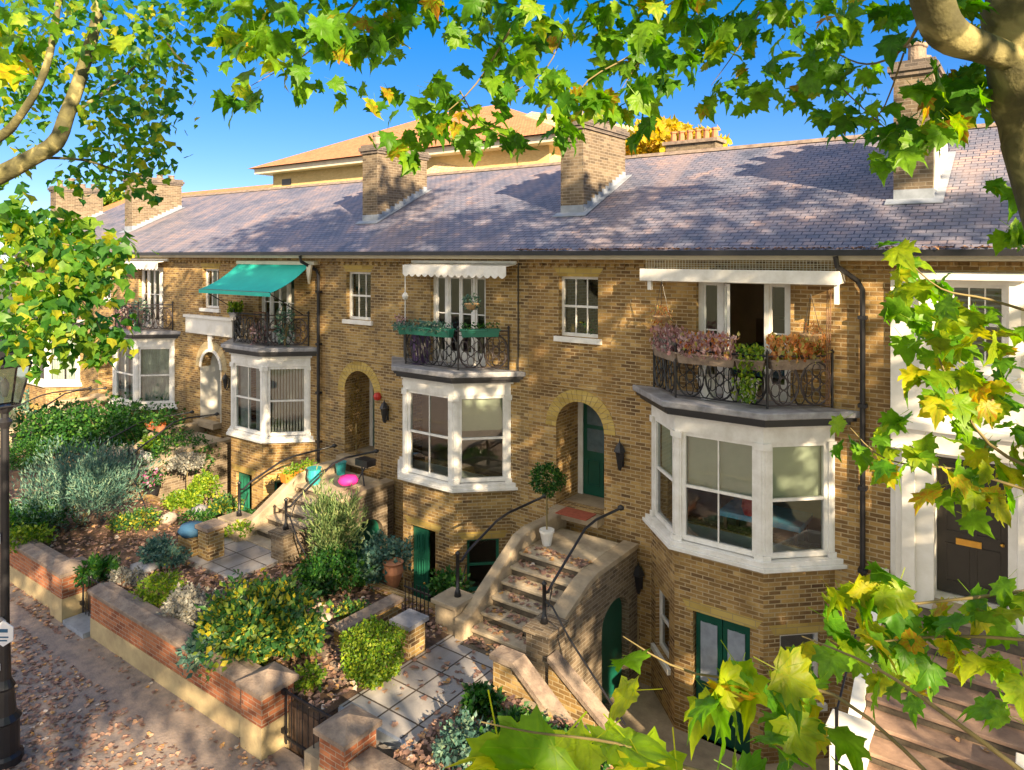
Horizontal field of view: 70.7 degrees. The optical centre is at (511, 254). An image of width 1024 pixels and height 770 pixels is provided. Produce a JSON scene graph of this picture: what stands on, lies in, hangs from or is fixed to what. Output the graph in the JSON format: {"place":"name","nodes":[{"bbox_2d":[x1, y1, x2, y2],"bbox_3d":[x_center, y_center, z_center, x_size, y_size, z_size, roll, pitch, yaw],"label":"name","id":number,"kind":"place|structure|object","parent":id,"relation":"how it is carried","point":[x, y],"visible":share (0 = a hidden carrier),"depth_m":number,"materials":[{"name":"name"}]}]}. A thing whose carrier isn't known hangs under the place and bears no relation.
{"place":"outdoors","nodes":[
{"label":"outdoors","id":0,"kind":"place"},
{"bbox_2d":[9,455,65,500],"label":"garden soil","id":1,"kind":"structure","parent":0,"point":[15,474],"depth_m":22.49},
{"bbox_2d":[9,433,53,474],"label":"shrub","id":2,"kind":"object","parent":1,"relation":"on","point":[14,452],"visible":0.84,"depth_m":22.94,"materials":[{"name":"green plant"}]},
{"bbox_2d":[9,393,99,462],"bbox_3d":[-15.846,5.919,24.943,3.194,2.149,3.129,0,0,36],"label":"shrub","id":3,"kind":"object","parent":1,"relation":"on","point":[45,432],"visible":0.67,"depth_m":24.35,"materials":[{"name":"green plant"}]},
{"bbox_2d":[12,491,189,610],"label":"garden soil","id":4,"kind":"structure","parent":0,"point":[69,553],"depth_m":17.80,"materials":[{"name":"soil"}]},
{"bbox_2d":[10,521,58,553],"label":"shrub","id":5,"kind":"object","parent":4,"relation":"on","point":[26,535],"visible":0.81,"depth_m":16.73,"materials":[{"name":"green plant"}]},
{"bbox_2d":[10,493,75,533],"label":"shrub","id":6,"kind":"object","parent":4,"relation":"on","point":[14,516],"visible":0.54,"depth_m":17.49,"materials":[{"name":"green plant"}]},
{"bbox_2d":[9,432,164,540],"bbox_3d":[-10.985,5.762,18.399,3.564,2.327,3.266,0,0,-1],"label":"shrub","id":7,"kind":"object","parent":4,"relation":"on","point":[92,472],"visible":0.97,"depth_m":17.84,"materials":[{"name":"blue plant"}]},
{"bbox_2d":[72,551,124,587],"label":"shrub","id":8,"kind":"object","parent":4,"relation":"on","point":[99,567],"visible":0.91,"depth_m":15.16,"materials":[{"name":"green plant"}]},
{"bbox_2d":[9,482,195,571],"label":"fallen leaves","id":9,"kind":"object","parent":4,"relation":"on","point":[138,541],"visible":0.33,"depth_m":17.52,"materials":[{"name":"brown plant"}]},
{"bbox_2d":[105,505,167,533],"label":"shrub","id":10,"kind":"object","parent":4,"relation":"on","point":[140,519],"visible":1,"depth_m":17.99,"materials":[{"name":"green plant"}]},
{"bbox_2d":[206,490,245,515],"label":"shrub","id":11,"kind":"object","parent":4,"relation":"on","point":[221,502],"visible":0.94,"depth_m":19.07,"materials":[{"name":"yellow plant"}]},
{"bbox_2d":[10,583,303,769],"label":"pavement","id":12,"kind":"structure","parent":0,"point":[169,725],"depth_m":11.90,"materials":[{"name":"stone"}]},
{"bbox_2d":[0,336,32,769],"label":"street lamp","id":13,"kind":"object","parent":12,"relation":"on","point":[11,750],"visible":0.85,"depth_m":10.76,"materials":[{"name":"black metal"}]},
{"bbox_2d":[10,526,69,608],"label":"garden wall","id":14,"kind":"structure","parent":12,"relation":"on","point":[30,563],"depth_m":16.04,"materials":[{"name":"red brick"}]},
{"bbox_2d":[47,556,88,622],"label":"gate pier","id":15,"kind":"structure","parent":12,"relation":"on","point":[65,596],"depth_m":15.06,"materials":[{"name":"stone"}]},
{"bbox_2d":[63,611,90,638],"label":"step","id":16,"kind":"structure","parent":12,"relation":"on","point":[78,625],"depth_m":14.67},
{"bbox_2d":[4,621,213,769],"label":"fallen leaves","id":17,"kind":"object","parent":12,"relation":"on","point":[53,719],"visible":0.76,"depth_m":11.73,"materials":[{"name":"brown plant"}]},
{"bbox_2d":[0,0,234,385],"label":"plane tree","id":18,"kind":"object","parent":12,"relation":"on","point":[57,258],"visible":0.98,"depth_m":11.08,"materials":[{"name":"green plant"}]},
{"bbox_2d":[10,582,276,769],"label":"fallen leaves","id":19,"kind":"object","parent":12,"relation":"on","point":[50,624],"visible":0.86,"depth_m":13.23,"materials":[{"name":"brown plant"}]},
{"bbox_2d":[87,582,261,737],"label":"garden wall","id":20,"kind":"structure","parent":12,"relation":"on","point":[145,638],"depth_m":12.79,"materials":[{"name":"red brick"}]},
{"bbox_2d":[236,661,298,760],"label":"gate pier","id":21,"kind":"structure","parent":12,"relation":"on","point":[262,723],"depth_m":11.03,"materials":[{"name":"stone"}]},
{"bbox_2d":[281,688,331,754],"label":"iron gate","id":22,"kind":"structure","parent":21,"relation":"attached to","point":[284,692],"depth_m":10.91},
{"bbox_2d":[313,703,381,769],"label":"gate pier","id":23,"kind":"structure","parent":12,"relation":"on","point":[346,735],"depth_m":9.97,"materials":[{"name":"stone"}]},
{"bbox_2d":[348,746,411,769],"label":"garden wall","id":24,"kind":"structure","parent":12,"relation":"on","point":[371,758],"depth_m":9.78,"materials":[{"name":"stone"}]},
{"bbox_2d":[183,0,1023,769],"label":"plane tree","id":25,"kind":"object","parent":12,"relation":"on","point":[953,104],"visible":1,"depth_m":4.21,"materials":[{"name":"green plant"}]},
{"bbox_2d":[116,562,448,758],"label":"garden soil","id":26,"kind":"structure","parent":0,"point":[332,709],"depth_m":12.38,"materials":[{"name":"soil"}]},
{"bbox_2d":[128,563,187,607],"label":"shrub","id":27,"kind":"object","parent":26,"relation":"on","point":[155,598],"visible":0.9,"depth_m":14.14,"materials":[{"name":"green plant"}]},
{"bbox_2d":[136,532,193,570],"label":"shrub","id":28,"kind":"object","parent":26,"relation":"on","point":[158,551],"visible":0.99,"depth_m":15.92,"materials":[{"name":"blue plant"}]},
{"bbox_2d":[156,582,215,627],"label":"shrub","id":29,"kind":"object","parent":26,"relation":"on","point":[181,608],"visible":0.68,"depth_m":13.52,"materials":[{"name":"white plant"}]},
{"bbox_2d":[175,620,241,678],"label":"shrub","id":30,"kind":"object","parent":26,"relation":"on","point":[191,644],"visible":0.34,"depth_m":11.87,"materials":[{"name":"green plant"}]},
{"bbox_2d":[177,537,277,583],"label":"house path","id":31,"kind":"structure","parent":26,"relation":"on","point":[245,557],"depth_m":16.13,"materials":[{"name":"stone"}]},
{"bbox_2d":[178,518,227,560],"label":"brick pier","id":32,"kind":"structure","parent":31,"relation":"on","point":[207,544],"depth_m":16.28,"materials":[{"name":"brick"}]},
{"bbox_2d":[188,567,339,683],"bbox_3d":[-4.502,6.375,12.620,2.308,1.412,2.467,0,0,36],"label":"shrub","id":33,"kind":"object","parent":26,"relation":"on","point":[254,613],"visible":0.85,"depth_m":12.27,"materials":[{"name":"green plant"}]},
{"bbox_2d":[99,557,446,708],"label":"fallen leaves","id":34,"kind":"object","parent":26,"relation":"on","point":[331,682],"visible":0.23,"depth_m":13.15,"materials":[{"name":"brown plant"}]},
{"bbox_2d":[263,602,331,660],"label":"shrub","id":35,"kind":"object","parent":26,"relation":"on","point":[304,641],"visible":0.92,"depth_m":12.19,"materials":[{"name":"green plant"}]},
{"bbox_2d":[293,659,327,694],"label":"shrub","id":36,"kind":"object","parent":26,"relation":"on","point":[316,671],"visible":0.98,"depth_m":11.46,"materials":[{"name":"green plant"}]},
{"bbox_2d":[298,463,368,564],"bbox_3d":[-3.932,5.746,15.695,1.386,2.439,1.622,0,0,-34],"label":"willow shrub","id":37,"kind":"object","parent":26,"relation":"on","point":[330,527],"visible":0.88,"depth_m":15.46,"materials":[{"name":"green plant"}]},
{"bbox_2d":[292,542,378,600],"bbox_3d":[-3.686,6.497,14.901,1.696,0.997,1.552,0,0,-29],"label":"shrub","id":38,"kind":"object","parent":26,"relation":"on","point":[323,571],"visible":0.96,"depth_m":14.64,"materials":[{"name":"green plant"}]},
{"bbox_2d":[331,594,403,646],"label":"garden wall","id":39,"kind":"structure","parent":26,"relation":"on","point":[386,608],"depth_m":13.36,"materials":[{"name":"stone"}]},
{"bbox_2d":[338,614,407,690],"bbox_3d":[-2.276,6.549,11.830,0.943,0.835,0.920,0,0,36],"label":"box topiary","id":40,"kind":"object","parent":26,"relation":"on","point":[376,677],"visible":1,"depth_m":11.71,"materials":[{"name":"green plant"}]},
{"bbox_2d":[355,529,413,590],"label":"shrub","id":41,"kind":"object","parent":26,"relation":"on","point":[373,554],"visible":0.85,"depth_m":15.24,"materials":[{"name":"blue plant"}]},
{"bbox_2d":[389,608,428,659],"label":"brick pier","id":42,"kind":"structure","parent":26,"relation":"on","point":[411,621],"depth_m":12.57,"materials":[{"name":"brick"}]},
{"bbox_2d":[0,264,811,669],"bbox_3d":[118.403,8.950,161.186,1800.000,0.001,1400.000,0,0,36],"label":"ground","id":43,"kind":"structure","parent":0,"point":[482,552],"depth_m":21.39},
{"bbox_2d":[50,389,152,449],"bbox_3d":[-13.868,5.869,24.911,3.366,2.154,3.255,0,0,36],"label":"shrub","id":44,"kind":"object","parent":43,"relation":"on","point":[91,414],"visible":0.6,"depth_m":24.54,"materials":[{"name":"green plant"}]},
{"bbox_2d":[4,178,203,425],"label":"terraced house","id":45,"kind":"structure","parent":43,"relation":"on","point":[114,218],"depth_m":31.85,"materials":[{"name":"brick"}]},
{"bbox_2d":[27,326,81,386],"bbox_3d":[-19.519,4.220,30.623,3.888,2.560,1.350,0,0,36],"label":"bay window","id":46,"kind":"structure","parent":45,"relation":"in","point":[47,380],"depth_m":29.88,"materials":[{"name":"white paint"}]},
{"bbox_2d":[88,397,187,456],"bbox_3d":[-12.032,5.902,23.602,2.988,2.243,3.058,0,0,36],"label":"shrub","id":47,"kind":"object","parent":43,"relation":"on","point":[137,435],"visible":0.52,"depth_m":23.40,"materials":[{"name":"green plant"}]},
{"bbox_2d":[89,173,304,442],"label":"terraced house","id":48,"kind":"structure","parent":43,"relation":"on","point":[152,369],"depth_m":26.60,"materials":[{"name":"brick"}]},
{"bbox_2d":[108,338,176,409],"bbox_3d":[-13.555,4.220,26.242,3.888,2.560,1.350,0,0,36],"label":"bay window","id":49,"kind":"structure","parent":48,"relation":"in","point":[152,368],"depth_m":25.61,"materials":[{"name":"white paint"}]},
{"bbox_2d":[142,267,162,327],"bbox_3d":[-13.151,1.580,26.622,1.780,2.240,0.100,0,0,36],"label":"french door","id":50,"kind":"structure","parent":48,"relation":"in","point":[160,269],"depth_m":26.60,"materials":[{"name":"white paint"}]},
{"bbox_2d":[171,172,443,512],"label":"terraced house","id":51,"kind":"structure","parent":43,"relation":"on","point":[264,405],"depth_m":22.27,"materials":[{"name":"brick"}]},
{"bbox_2d":[199,261,319,315],"bbox_3d":[-7.540,0.981,21.365,3.850,1.561,1.489,0,0,36],"label":"awning","id":52,"kind":"object","parent":51,"relation":"attached to","point":[258,278],"visible":0.96,"depth_m":21.28,"materials":[{"name":"teal fabric"}]},
{"bbox_2d":[226,353,314,443],"bbox_3d":[-7.510,4.220,21.802,3.888,2.560,1.350,0,0,36],"label":"bay window","id":53,"kind":"structure","parent":51,"relation":"in","point":[262,432],"depth_m":21.12,"materials":[{"name":"white paint"}]},
{"bbox_2d":[262,282,293,343],"bbox_3d":[-7.107,1.580,22.182,1.780,2.240,0.100,0,0,36],"label":"french door","id":54,"kind":"structure","parent":51,"relation":"in","point":[272,301],"depth_m":22.27,"materials":[{"name":"white paint"}]},
{"bbox_2d":[298,255,321,463],"bbox_3d":[-5.771,3.011,20.668,0.662,5.977,0.198,0,0,-17],"label":"drainpipe","id":55,"kind":"object","parent":51,"relation":"attached to","point":[318,441],"visible":0.95,"depth_m":20.68,"materials":[{"name":"black metal"}]},
{"bbox_2d":[248,105,560,186],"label":"brick building","id":56,"kind":"structure","parent":43,"relation":"on","point":[340,161],"depth_m":55.95,"materials":[{"name":"beige paint"}]},
{"bbox_2d":[311,134,630,601],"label":"terraced house","id":57,"kind":"structure","parent":43,"relation":"on","point":[449,439],"depth_m":18.72,"materials":[{"name":"brick"}]},
{"bbox_2d":[342,272,372,325],"bbox_3d":[-4.185,1.200,19.918,1.190,1.440,0.290,0,0,36],"label":"window","id":58,"kind":"structure","parent":57,"relation":"in","point":[347,321],"depth_m":20.07,"materials":[{"name":"white paint"}]},
{"bbox_2d":[402,318,457,337],"bbox_3d":[-1.965,1.732,17.098,1.481,0.376,0.533,0,0,36],"label":"planter","id":59,"kind":"object","parent":57,"relation":"attached to","point":[431,329],"visible":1,"depth_m":16.98,"materials":[{"name":"green plastic"}]},
{"bbox_2d":[397,377,517,492],"bbox_3d":[-1.651,4.220,17.498,3.888,2.560,1.350,0,0,36],"label":"bay window","id":60,"kind":"structure","parent":57,"relation":"in","point":[471,406],"depth_m":16.78,"materials":[{"name":"white paint"}]},
{"bbox_2d":[434,275,485,365],"bbox_3d":[-1.248,1.580,17.878,1.780,2.240,0.100,0,0,36],"label":"french door","id":61,"kind":"structure","parent":57,"relation":"in","point":[475,314],"depth_m":17.88,"materials":[{"name":"white paint"}]},
{"bbox_2d":[403,260,517,278],"bbox_3d":[-1.312,0.350,17.428,3.310,0.400,0.461,0,0,36],"label":"awning","id":62,"kind":"object","parent":57,"relation":"attached to","point":[451,269],"visible":1,"depth_m":17.22,"materials":[{"name":"fabric"}]},
{"bbox_2d":[427,112,634,172],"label":"brick building","id":63,"kind":"structure","parent":43,"relation":"on","point":[440,167],"depth_m":50.26,"materials":[{"name":"brick"}]},
{"bbox_2d":[625,114,732,155],"bbox_3d":[8.222,0.900,36.066,6.057,16.000,5.586,0,0,36],"label":"tree","id":64,"kind":"object","parent":43,"relation":"on","point":[663,130],"visible":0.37,"depth_m":34.84,"materials":[{"name":"yellow plant"}]},
{"bbox_2d":[515,110,901,763],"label":"terraced house","id":65,"kind":"structure","parent":43,"relation":"on","point":[687,472],"depth_m":14.05,"materials":[{"name":"brick"}]},
{"bbox_2d":[553,276,601,344],"bbox_3d":[1.480,1.200,15.756,1.190,1.440,0.290,0,0,36],"label":"window","id":66,"kind":"structure","parent":65,"relation":"in","point":[555,338],"depth_m":15.85,"materials":[{"name":"white paint"}]},
{"bbox_2d":[583,403,603,497],"bbox_3d":[2.046,4.405,16.459,0.950,2.250,0.068,0,0,36],"label":"front door","id":67,"kind":"structure","parent":65,"relation":"in","point":[593,430],"depth_m":16.57,"materials":[{"name":"green paint"}]},
{"bbox_2d":[649,322,687,361],"bbox_3d":[3.036,1.678,14.011,0.529,0.683,1.129,0,0,-10],"label":"planter","id":68,"kind":"object","parent":65,"relation":"on","point":[665,350],"visible":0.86,"depth_m":13.89,"materials":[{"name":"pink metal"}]},
{"bbox_2d":[675,330,739,367],"bbox_3d":[3.557,1.692,13.211,1.144,0.656,0.584,0,0,36],"label":"planter","id":69,"kind":"object","parent":65,"relation":"on","point":[717,358],"visible":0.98,"depth_m":13.13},
{"bbox_2d":[640,260,844,304],"bbox_3d":[4.154,0.460,13.426,3.700,0.780,0.439,0,0,36],"label":"awning","id":70,"kind":"object","parent":65,"relation":"attached to","point":[835,278],"visible":0.95,"depth_m":13.10,"materials":[{"name":"white paint"}]},
{"bbox_2d":[699,282,789,401],"bbox_3d":[4.307,1.580,13.566,1.780,2.240,0.474,0,0,36],"label":"french door","id":71,"kind":"structure","parent":65,"relation":"in","point":[723,289],"depth_m":13.48,"materials":[{"name":"white paint"}]},
{"bbox_2d":[642,405,846,573],"bbox_3d":[4.015,4.220,13.337,3.888,2.560,1.350,0,0,36],"label":"bay window","id":72,"kind":"structure","parent":65,"relation":"in","point":[763,466],"depth_m":12.72,"materials":[{"name":"white paint"}]},
{"bbox_2d":[733,343,766,370],"bbox_3d":[4.189,1.771,12.682,0.545,0.499,0.531,0,0,36],"label":"planter","id":73,"kind":"object","parent":65,"relation":"on","point":[756,361],"visible":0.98,"depth_m":12.61,"materials":[{"name":"green plant"}]},
{"bbox_2d":[731,361,765,403],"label":"trailing plant","id":74,"kind":"object","parent":73,"relation":"in","point":[746,398],"visible":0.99,"depth_m":12.57,"materials":[{"name":"green plant"}]},
{"bbox_2d":[730,318,784,378],"bbox_3d":[5.926,2.100,15.500,2.000,1.200,2.200,0,0,36],"label":"bed","id":75,"kind":"object","parent":65,"relation":"in","point":[778,325],"visible":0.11,"depth_m":16.59,"materials":[{"name":"blue fabric"}]},
{"bbox_2d":[720,498,812,544],"bbox_3d":[4.833,5.230,13.759,1.500,0.660,0.900,0,0,36],"label":"grand piano","id":76,"kind":"object","parent":65,"relation":"in","point":[796,522],"visible":0.63,"depth_m":13.61,"materials":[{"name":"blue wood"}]},
{"bbox_2d":[765,332,831,369],"bbox_3d":[4.987,1.672,12.632,1.108,0.656,0.590,0,0,-2],"label":"planter","id":77,"kind":"object","parent":65,"relation":"attached to","point":[787,362],"visible":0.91,"depth_m":12.52,"materials":[{"name":"orange plant"}]},
{"bbox_2d":[833,256,867,637],"bbox_3d":[5.745,4.361,12.208,0.662,8.677,0.198,0,0,-17],"label":"drainpipe","id":78,"kind":"object","parent":65,"relation":"attached to","point":[862,405],"visible":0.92,"depth_m":12.23,"materials":[{"name":"black metal"}]},
{"bbox_2d":[884,41,1023,634],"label":"stucco house","id":79,"kind":"structure","parent":43,"relation":"on","point":[945,199],"depth_m":11.71,"materials":[{"name":"paint"}]},
{"bbox_2d":[937,456,1007,603],"bbox_3d":[7.392,4.390,11.600,0.970,2.260,0.130,0,0,36],"label":"front door","id":80,"kind":"structure","parent":79,"relation":"in","point":[964,557],"depth_m":11.66,"materials":[{"name":"brown paint"}]},
{"bbox_2d":[928,284,1021,388],"bbox_3d":[7.198,1.245,11.445,1.450,1.550,0.450,0,0,36],"label":"window","id":81,"kind":"structure","parent":79,"relation":"in","point":[968,287],"depth_m":11.38,"materials":[{"name":"white paint"}]},
{"bbox_2d":[339,634,492,759],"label":"path","id":82,"kind":"structure","parent":0,"point":[412,710],"depth_m":11.51,"materials":[{"name":"stone"}]},
{"bbox_2d":[363,641,492,726],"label":"fallen leaves","id":83,"kind":"object","parent":82,"relation":"on","point":[424,697],"visible":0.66,"depth_m":11.89,"materials":[{"name":"brown plant"}]},
{"bbox_2d":[0,0,988,262],"label":"sky","id":84,"kind":"structure","parent":0,"point":[222,157],"materials":[{"name":"blue"}]},
{"bbox_2d":[396,688,611,769],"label":"garden soil","id":85,"kind":"structure","parent":0,"point":[414,765],"depth_m":10.14,"materials":[{"name":"soil"}]},
{"bbox_2d":[430,705,493,769],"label":"shrub","id":86,"kind":"object","parent":85,"relation":"on","point":[453,737],"visible":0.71,"depth_m":9.90,"materials":[{"name":"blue plant"}]},
{"bbox_2d":[460,680,506,720],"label":"shrub","id":87,"kind":"object","parent":85,"relation":"on","point":[475,698],"visible":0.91,"depth_m":10.74,"materials":[{"name":"green plant"}]},
{"bbox_2d":[393,694,614,769],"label":"fallen leaves","id":88,"kind":"object","parent":85,"relation":"on","point":[434,724],"visible":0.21,"depth_m":10.27,"materials":[{"name":"brown plant"}]},
{"bbox_2d":[475,701,559,735],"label":"shrub","id":89,"kind":"object","parent":85,"relation":"on","point":[514,712],"visible":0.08,"depth_m":10.27,"materials":[{"name":"green plant"}]},
{"bbox_2d":[431,494,638,725],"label":"entrance steps","id":90,"kind":"structure","parent":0,"point":[585,624],"depth_m":13.53,"materials":[{"name":"stone"}]},
{"bbox_2d":[464,545,592,650],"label":"fallen leaves","id":91,"kind":"object","parent":90,"relation":"on","point":[577,561],"visible":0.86,"depth_m":13.59,"materials":[{"name":"brown plant"}]},
{"bbox_2d":[528,461,568,545],"bbox_3d":[0.686,5.049,14.681,0.860,1.703,0.838,0,0,36],"label":"topiary tree","id":92,"kind":"object","parent":90,"relation":"on","point":[546,532],"visible":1,"depth_m":14.59,"materials":[{"name":"green plant"}]},
{"bbox_2d":[602,598,621,704],"bbox_3d":[1.871,7.720,14.135,0.040,2.000,1.100,0,0,36],"label":"understair door","id":93,"kind":"structure","parent":90,"relation":"in","point":[612,623],"depth_m":14.22,"materials":[{"name":"green paint"}]},
{"bbox_2d":[395,588,828,769],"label":"area paving","id":94,"kind":"structure","parent":0,"point":[645,713],"depth_m":13.12,"materials":[{"name":"stone"}]},
{"bbox_2d":[9,386,110,472],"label":"entrance steps","id":95,"kind":"structure","parent":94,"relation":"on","point":[85,399],"depth_m":27.00,"materials":[{"name":"stone"}]},
{"bbox_2d":[99,410,230,518],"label":"entrance steps","id":96,"kind":"structure","parent":94,"relation":"on","point":[221,467],"depth_m":22.48,"materials":[{"name":"stone"}]},
{"bbox_2d":[163,451,207,484],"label":"shrub","id":97,"kind":"object","parent":96,"relation":"on","point":[184,457],"visible":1,"depth_m":20.61,"materials":[{"name":"white plant"}]},
{"bbox_2d":[140,491,212,518],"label":"retaining wall","id":98,"kind":"structure","parent":94,"relation":"on","point":[156,499],"depth_m":20.15,"materials":[{"name":"stone"}]},
{"bbox_2d":[159,483,206,511],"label":"shrub","id":99,"kind":"object","parent":98,"relation":"on","point":[181,498],"visible":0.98,"depth_m":19.70,"materials":[{"name":"green plant"}]},
{"bbox_2d":[137,427,220,477],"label":"shrub","id":100,"kind":"object","parent":94,"relation":"on","point":[176,438],"visible":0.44,"depth_m":22.14,"materials":[{"name":"green plant"}]},
{"bbox_2d":[187,469,223,497],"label":"shrub","id":101,"kind":"object","parent":94,"relation":"on","point":[205,480],"visible":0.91,"depth_m":20.41,"materials":[{"name":"green plant"}]},
{"bbox_2d":[218,443,393,584],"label":"entrance steps","id":102,"kind":"structure","parent":94,"relation":"on","point":[278,526],"depth_m":17.95,"materials":[{"name":"stone"}]},
{"bbox_2d":[300,553,434,615],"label":"retaining wall","id":103,"kind":"structure","parent":94,"relation":"on","point":[389,589],"depth_m":14.61,"materials":[{"name":"brick"}]},
{"bbox_2d":[425,565,474,604],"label":"shrub","id":104,"kind":"object","parent":103,"relation":"on","point":[442,581],"visible":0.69,"depth_m":14.36,"materials":[{"name":"green plant"}]},
{"bbox_2d":[489,645,571,718],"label":"garden wall","id":105,"kind":"structure","parent":94,"relation":"on","point":[516,673],"depth_m":11.35,"materials":[{"name":"stone"}]},
{"bbox_2d":[547,650,622,729],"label":"garden wall","id":106,"kind":"structure","parent":94,"relation":"on","point":[575,695],"depth_m":11.55,"materials":[{"name":"stone"}]},
{"bbox_2d":[848,567,888,717],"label":"side wall","id":107,"kind":"structure","parent":94,"relation":"on","point":[858,700],"depth_m":10.43,"materials":[{"name":"white paint"}]},
{"bbox_2d":[862,606,1023,769],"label":"entrance steps","id":108,"kind":"structure","parent":94,"relation":"on","point":[930,743],"depth_m":9.84,"materials":[{"name":"stone"}]},
{"bbox_2d":[825,709,874,769],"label":"gate pier","id":109,"kind":"structure","parent":108,"relation":"on","point":[858,726],"depth_m":9.70,"materials":[{"name":"white paint"}]},
{"bbox_2d":[662,127,726,151],"bbox_3d":[8.040,-2.933,31.877,2.520,5.139,1.140,0,0,36],"label":"chimney stack","id":110,"kind":"object","parent":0,"point":[699,142],"visible":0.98,"depth_m":31.52,"materials":[{"name":"brick"}]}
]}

